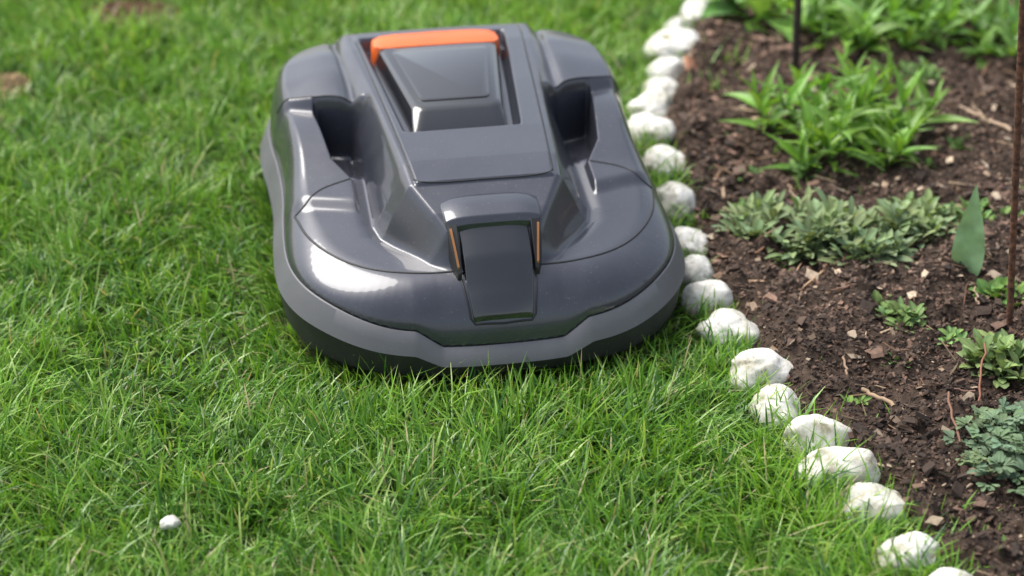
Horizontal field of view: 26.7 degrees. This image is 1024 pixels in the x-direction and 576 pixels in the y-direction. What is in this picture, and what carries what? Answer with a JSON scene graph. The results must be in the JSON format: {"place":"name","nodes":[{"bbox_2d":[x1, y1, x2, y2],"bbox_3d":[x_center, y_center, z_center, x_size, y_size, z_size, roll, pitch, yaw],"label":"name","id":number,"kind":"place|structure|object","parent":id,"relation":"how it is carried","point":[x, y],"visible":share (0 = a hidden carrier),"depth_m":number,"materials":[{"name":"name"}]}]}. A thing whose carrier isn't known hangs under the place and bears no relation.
{"place":"outdoors","nodes":[
{"label":"outdoors","id":0,"kind":"place"},
{"bbox_2d":[0,0,1012,575],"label":"lawn ground","id":1,"kind":"structure","parent":0,"point":[424,380],"depth_m":2.95,"materials":[{"name":"green plant"}]},
{"bbox_2d":[0,0,185,100],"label":"bare soil","id":2,"kind":"structure","parent":1,"relation":"on","point":[8,79],"depth_m":3.99,"materials":[{"name":"brown soil"}]},
{"bbox_2d":[160,515,180,529],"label":"pebble","id":3,"kind":"object","parent":1,"relation":"on","point":[170,521],"visible":0.98,"depth_m":2.57,"materials":[{"name":"white stone"}]},
{"bbox_2d":[260,23,684,375],"bbox_3d":[-0.068,-0.153,3.143,0.578,0.262,0.745,-5,30,-8],"label":"robotic lawn mower","id":4,"kind":"object","parent":1,"relation":"on","point":[444,197],"visible":1,"depth_m":2.96,"materials":[{"name":"paint"}]},
{"bbox_2d":[393,46,489,100],"bbox_3d":[-0.095,-0.315,3.168,0.142,0.007,0.172,-5,30,-8],"label":"display window","id":5,"kind":"structure","parent":4,"relation":"in","point":[459,72],"depth_m":3.17,"materials":[{"name":"plastic"}]},
{"bbox_2d":[627,89,672,117],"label":"edging stone","id":6,"kind":"object","parent":1,"relation":"on","point":[661,101],"visible":0.52,"depth_m":3.59,"materials":[{"name":"white stone"}]},
{"bbox_2d":[628,112,675,147],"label":"edging stone","id":7,"kind":"object","parent":1,"relation":"on","point":[635,123],"visible":0.58,"depth_m":3.50,"materials":[{"name":"white stone"}]},
{"bbox_2d":[642,77,678,97],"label":"edging stone","id":8,"kind":"object","parent":1,"relation":"on","point":[667,85],"visible":0.43,"depth_m":3.66,"materials":[{"name":"white stone"}]},
{"bbox_2d":[642,145,684,180],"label":"edging stone","id":9,"kind":"object","parent":1,"relation":"on","point":[651,157],"visible":0.54,"depth_m":3.42,"materials":[{"name":"white stone"}]},
{"bbox_2d":[646,56,685,80],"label":"edging stone","id":10,"kind":"object","parent":1,"relation":"on","point":[669,66],"visible":0.48,"depth_m":3.71,"materials":[{"name":"white stone"}]},
{"bbox_2d":[642,28,700,63],"bbox_3d":[0.288,-0.419,3.829,0.111,0.069,0.103,-17,40,-23],"label":"edging stone","id":11,"kind":"object","parent":1,"relation":"on","point":[671,41],"visible":0.56,"depth_m":3.80,"materials":[{"name":"white stone"}]},
{"bbox_2d":[656,181,695,223],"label":"edging stone","id":12,"kind":"object","parent":1,"relation":"on","point":[682,191],"visible":0.52,"depth_m":3.29,"materials":[{"name":"white stone"}]},
{"bbox_2d":[664,17,693,29],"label":"edging stone","id":13,"kind":"object","parent":1,"relation":"on","point":[677,22],"visible":0.3,"depth_m":3.89,"materials":[{"name":"white stone"}]},
{"bbox_2d":[675,226,708,255],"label":"edging stone","id":14,"kind":"object","parent":1,"relation":"on","point":[699,238],"visible":0.42,"depth_m":3.19,"materials":[{"name":"white stone"}]},
{"bbox_2d":[679,0,711,22],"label":"edging stone","id":15,"kind":"object","parent":1,"relation":"on","point":[697,7],"visible":0.31,"depth_m":3.95,"materials":[{"name":"white stone"}]},
{"bbox_2d":[680,254,714,289],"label":"edging stone","id":16,"kind":"object","parent":1,"relation":"on","point":[698,265],"visible":0.45,"depth_m":3.11,"materials":[{"name":"white stone"}]},
{"bbox_2d":[680,279,732,320],"bbox_3d":[0.277,0.018,3.066,0.074,0.067,0.049,19,30,9],"label":"edging stone","id":17,"kind":"object","parent":1,"relation":"on","point":[723,292],"visible":0.69,"depth_m":3.05,"materials":[{"name":"white stone"}]},
{"bbox_2d":[696,308,759,350],"bbox_3d":[0.302,0.062,2.995,0.095,0.066,0.066,4,36,28],"label":"edging stone","id":18,"kind":"object","parent":1,"relation":"on","point":[732,318],"visible":0.68,"depth_m":2.97,"materials":[{"name":"white stone"}]},
{"bbox_2d":[730,348,792,397],"bbox_3d":[0.337,0.118,2.894,0.091,0.076,0.069,3,38,4],"label":"edging stone","id":19,"kind":"object","parent":1,"relation":"on","point":[749,361],"visible":0.68,"depth_m":2.87,"materials":[{"name":"white stone"}]},
{"bbox_2d":[748,383,801,431],"bbox_3d":[0.347,0.163,2.829,0.073,0.060,0.076,6,39,-7],"label":"edging stone","id":20,"kind":"object","parent":1,"relation":"on","point":[766,390],"visible":0.62,"depth_m":2.81,"materials":[{"name":"white stone"}]},
{"bbox_2d":[783,414,852,466],"bbox_3d":[0.391,0.201,2.753,0.095,0.082,0.063,-3,21,-10],"label":"edging stone","id":21,"kind":"object","parent":1,"relation":"on","point":[825,426],"visible":0.5,"depth_m":2.73,"materials":[{"name":"white stone"}]},
{"bbox_2d":[793,446,880,491],"bbox_3d":[0.408,0.234,2.693,0.115,0.073,0.072,-1,36,13],"label":"edging stone","id":22,"kind":"object","parent":1,"relation":"on","point":[868,457],"visible":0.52,"depth_m":2.67,"materials":[{"name":"white stone"}]},
{"bbox_2d":[664,0,1023,575],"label":"flower bed soil","id":23,"kind":"structure","parent":1,"relation":"on","point":[920,427],"depth_m":3.06,"materials":[{"name":"brown soil"}]},
{"bbox_2d":[684,55,696,71],"bbox_3d":[0.313,-0.368,3.701,0.013,0.055,0.058,-23,43,17],"label":"terracotta shard","id":24,"kind":"object","parent":23,"relation":"on","point":[689,61],"visible":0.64,"depth_m":3.69,"materials":[{"name":"orange ceramic"}]},
{"bbox_2d":[733,197,754,212],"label":"weed","id":25,"kind":"object","parent":23,"relation":"on","point":[742,200],"visible":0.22,"depth_m":3.29,"materials":[{"name":"green plant"}]},
{"bbox_2d":[737,165,762,180],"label":"weed","id":26,"kind":"object","parent":23,"relation":"on","point":[752,169],"visible":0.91,"depth_m":3.38,"materials":[{"name":"green plant"}]},
{"bbox_2d":[700,0,841,41],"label":"broad leaf plant","id":27,"kind":"object","parent":23,"relation":"on","point":[718,7],"visible":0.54,"depth_m":3.88,"materials":[{"name":"green plant"}]},
{"bbox_2d":[773,253,789,269],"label":"weed","id":28,"kind":"object","parent":23,"relation":"on","point":[780,259],"visible":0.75,"depth_m":3.13,"materials":[{"name":"green plant"}]},
{"bbox_2d":[791,0,801,70],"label":"garden stake","id":29,"kind":"object","parent":23,"relation":"on","point":[796,35],"visible":0.66,"depth_m":3.67,"materials":[{"name":"metal"}]},
{"bbox_2d":[780,158,821,179],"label":"weed","id":30,"kind":"object","parent":23,"relation":"on","point":[800,169],"visible":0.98,"depth_m":3.37,"materials":[{"name":"green plant"}]},
{"bbox_2d":[711,185,944,269],"bbox_3d":[0.461,-0.080,3.171,0.338,0.098,0.214,8,31,14],"label":"aster plant","id":31,"kind":"object","parent":23,"relation":"on","point":[823,225],"visible":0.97,"depth_m":3.15,"materials":[{"name":"green plant"}]},
{"bbox_2d":[652,0,1014,575],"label":"weed grass","id":32,"kind":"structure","parent":23,"relation":"on","point":[930,571],"depth_m":2.80,"materials":[{"name":"green plant"}]},
{"bbox_2d":[830,285,849,290],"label":"twig","id":33,"kind":"object","parent":23,"relation":"on","point":[841,288],"visible":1,"depth_m":3.02,"materials":[{"name":"brown wood"}]},
{"bbox_2d":[840,348,848,374],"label":"twig","id":34,"kind":"object","parent":23,"relation":"on","point":[845,366],"visible":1,"depth_m":2.88,"materials":[{"name":"beige wood"}]},
{"bbox_2d":[719,38,978,185],"bbox_3d":[0.539,-0.279,3.449,0.379,0.159,0.354,-8,31,-13],"label":"phlox plant","id":35,"kind":"object","parent":23,"relation":"on","point":[821,125],"visible":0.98,"depth_m":3.45,"materials":[{"name":"green plant"}]},
{"bbox_2d":[839,394,871,404],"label":"weed","id":36,"kind":"object","parent":23,"relation":"on","point":[856,400],"visible":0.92,"depth_m":2.81,"materials":[{"name":"green plant"}]},
{"bbox_2d":[751,0,986,63],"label":"phlox plant","id":37,"kind":"object","parent":23,"relation":"on","point":[857,18],"visible":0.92,"depth_m":3.77,"materials":[{"name":"green plant"}]},
{"bbox_2d":[861,387,894,407],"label":"twig","id":38,"kind":"object","parent":23,"relation":"on","point":[877,397],"visible":1,"depth_m":2.79,"materials":[{"name":"beige wood"}]},
{"bbox_2d":[871,290,892,316],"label":"weed","id":39,"kind":"object","parent":23,"relation":"on","point":[876,296],"visible":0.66,"depth_m":3.02,"materials":[{"name":"green plant"}]},
{"bbox_2d":[881,352,910,367],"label":"weed","id":40,"kind":"object","parent":23,"relation":"on","point":[895,358],"visible":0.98,"depth_m":2.89,"materials":[{"name":"green plant"}]},
{"bbox_2d":[874,296,929,332],"bbox_3d":[0.532,0.048,2.985,0.097,0.061,0.087,0,30,0],"label":"weed","id":41,"kind":"object","parent":23,"relation":"on","point":[902,309],"visible":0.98,"depth_m":2.98,"materials":[{"name":"green plant"}]},
{"bbox_2d":[888,514,921,533],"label":"weed","id":42,"kind":"object","parent":23,"relation":"on","point":[907,525],"visible":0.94,"depth_m":2.58,"materials":[{"name":"green plant"}]},
{"bbox_2d":[871,188,960,242],"bbox_3d":[0.601,-0.098,3.223,0.185,0.076,0.154,0,30,0],"label":"aster plant","id":43,"kind":"object","parent":23,"relation":"on","point":[927,201],"visible":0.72,"depth_m":3.22,"materials":[{"name":"green plant"}]},
{"bbox_2d":[893,56,944,85],"bbox_3d":[0.698,-0.358,3.673,0.081,0.076,0.094,-12,32,-19],"label":"weed","id":44,"kind":"object","parent":23,"relation":"on","point":[929,72],"visible":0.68,"depth_m":3.67,"materials":[{"name":"green plant"}]},
{"bbox_2d":[922,157,935,167],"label":"weed","id":45,"kind":"object","parent":23,"relation":"on","point":[929,161],"visible":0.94,"depth_m":3.40,"materials":[{"name":"green plant"}]},
{"bbox_2d":[937,325,970,344],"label":"weed","id":46,"kind":"object","parent":23,"relation":"on","point":[950,333],"visible":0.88,"depth_m":2.96,"materials":[{"name":"green plant"}]},
{"bbox_2d":[947,391,961,453],"bbox_3d":[0.560,0.175,2.728,0.008,0.033,0.114,0,30,0],"label":"twig","id":47,"kind":"object","parent":23,"relation":"on","point":[951,414],"visible":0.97,"depth_m":2.74,"materials":[{"name":"brown wood"}]},
{"bbox_2d":[937,0,978,16],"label":"weed","id":48,"kind":"object","parent":23,"relation":"on","point":[968,2],"visible":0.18,"depth_m":3.90,"materials":[{"name":"green plant"}]},
{"bbox_2d":[946,133,971,149],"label":"weed","id":49,"kind":"object","parent":23,"relation":"on","point":[951,140],"visible":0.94,"depth_m":3.45,"materials":[{"name":"green plant"}]},
{"bbox_2d":[954,388,975,392],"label":"twig","id":50,"kind":"object","parent":23,"relation":"on","point":[961,390],"visible":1,"depth_m":2.82,"materials":[{"name":"brown wood"}]},
{"bbox_2d":[951,185,984,275],"bbox_3d":[0.660,-0.065,3.068,0.064,0.164,0.032,17,34,26],"label":"tulip leaf","id":51,"kind":"object","parent":23,"relation":"on","point":[968,249],"visible":0.69,"depth_m":3.08,"materials":[{"name":"green plant"}]},
{"bbox_2d":[973,286,979,304],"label":"twig","id":52,"kind":"object","parent":23,"relation":"on","point":[975,292],"visible":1,"depth_m":3.02,"materials":[{"name":"beige wood"}]},
{"bbox_2d":[976,343,986,407],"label":"twig","id":53,"kind":"object","parent":23,"relation":"on","point":[980,378],"visible":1,"depth_m":2.83,"materials":[{"name":"brown wood"}]},
{"bbox_2d":[941,396,1023,495],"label":"columbine plant","id":54,"kind":"object","parent":23,"relation":"on","point":[1009,458],"visible":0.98,"depth_m":2.68,"materials":[{"name":"green plant"}]},
{"bbox_2d":[948,0,1018,69],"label":"phlox plant","id":55,"kind":"object","parent":23,"relation":"on","point":[1000,22],"visible":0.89,"depth_m":3.76,"materials":[{"name":"green plant"}]},
{"bbox_2d":[947,196,1023,224],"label":"weed","id":56,"kind":"object","parent":23,"relation":"on","point":[985,204],"visible":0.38,"depth_m":3.23,"materials":[{"name":"green plant"}]},
{"bbox_2d":[959,105,1012,131],"bbox_3d":[0.768,-0.275,3.501,0.010,0.012,0.121,-18,35,-28],"label":"twig","id":57,"kind":"object","parent":23,"relation":"on","point":[1007,127],"visible":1,"depth_m":3.49,"materials":[{"name":"beige wood"}]},
{"bbox_2d":[957,328,1023,388],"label":"weed","id":58,"kind":"object","parent":23,"relation":"on","point":[1001,346],"visible":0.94,"depth_m":2.87,"materials":[{"name":"green plant"}]},
{"bbox_2d":[969,276,1023,310],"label":"weed","id":59,"kind":"object","parent":23,"relation":"on","point":[990,287],"visible":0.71,"depth_m":3.04,"materials":[{"name":"green plant"}]},
{"bbox_2d":[1006,0,1023,324],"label":"garden stake","id":60,"kind":"object","parent":23,"relation":"on","point":[1015,174],"visible":0.9,"depth_m":2.83,"materials":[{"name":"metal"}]},
{"bbox_2d":[832,482,908,531],"bbox_3d":[0.438,0.269,2.633,0.104,0.068,0.065,5,24,23],"label":"edging stone","id":61,"kind":"object","parent":1,"relation":"on","point":[876,501],"visible":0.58,"depth_m":2.61,"materials":[{"name":"white stone"}]},
{"bbox_2d":[872,531,939,575],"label":"edging stone","id":62,"kind":"object","parent":1,"relation":"on","point":[902,540],"visible":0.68,"depth_m":2.53,"materials":[{"name":"white stone"}]},
{"bbox_2d":[930,567,971,575],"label":"edging stone","id":63,"kind":"object","parent":1,"relation":"on","point":[948,571],"visible":0.98,"depth_m":2.46,"materials":[{"name":"white stone"}]}
]}

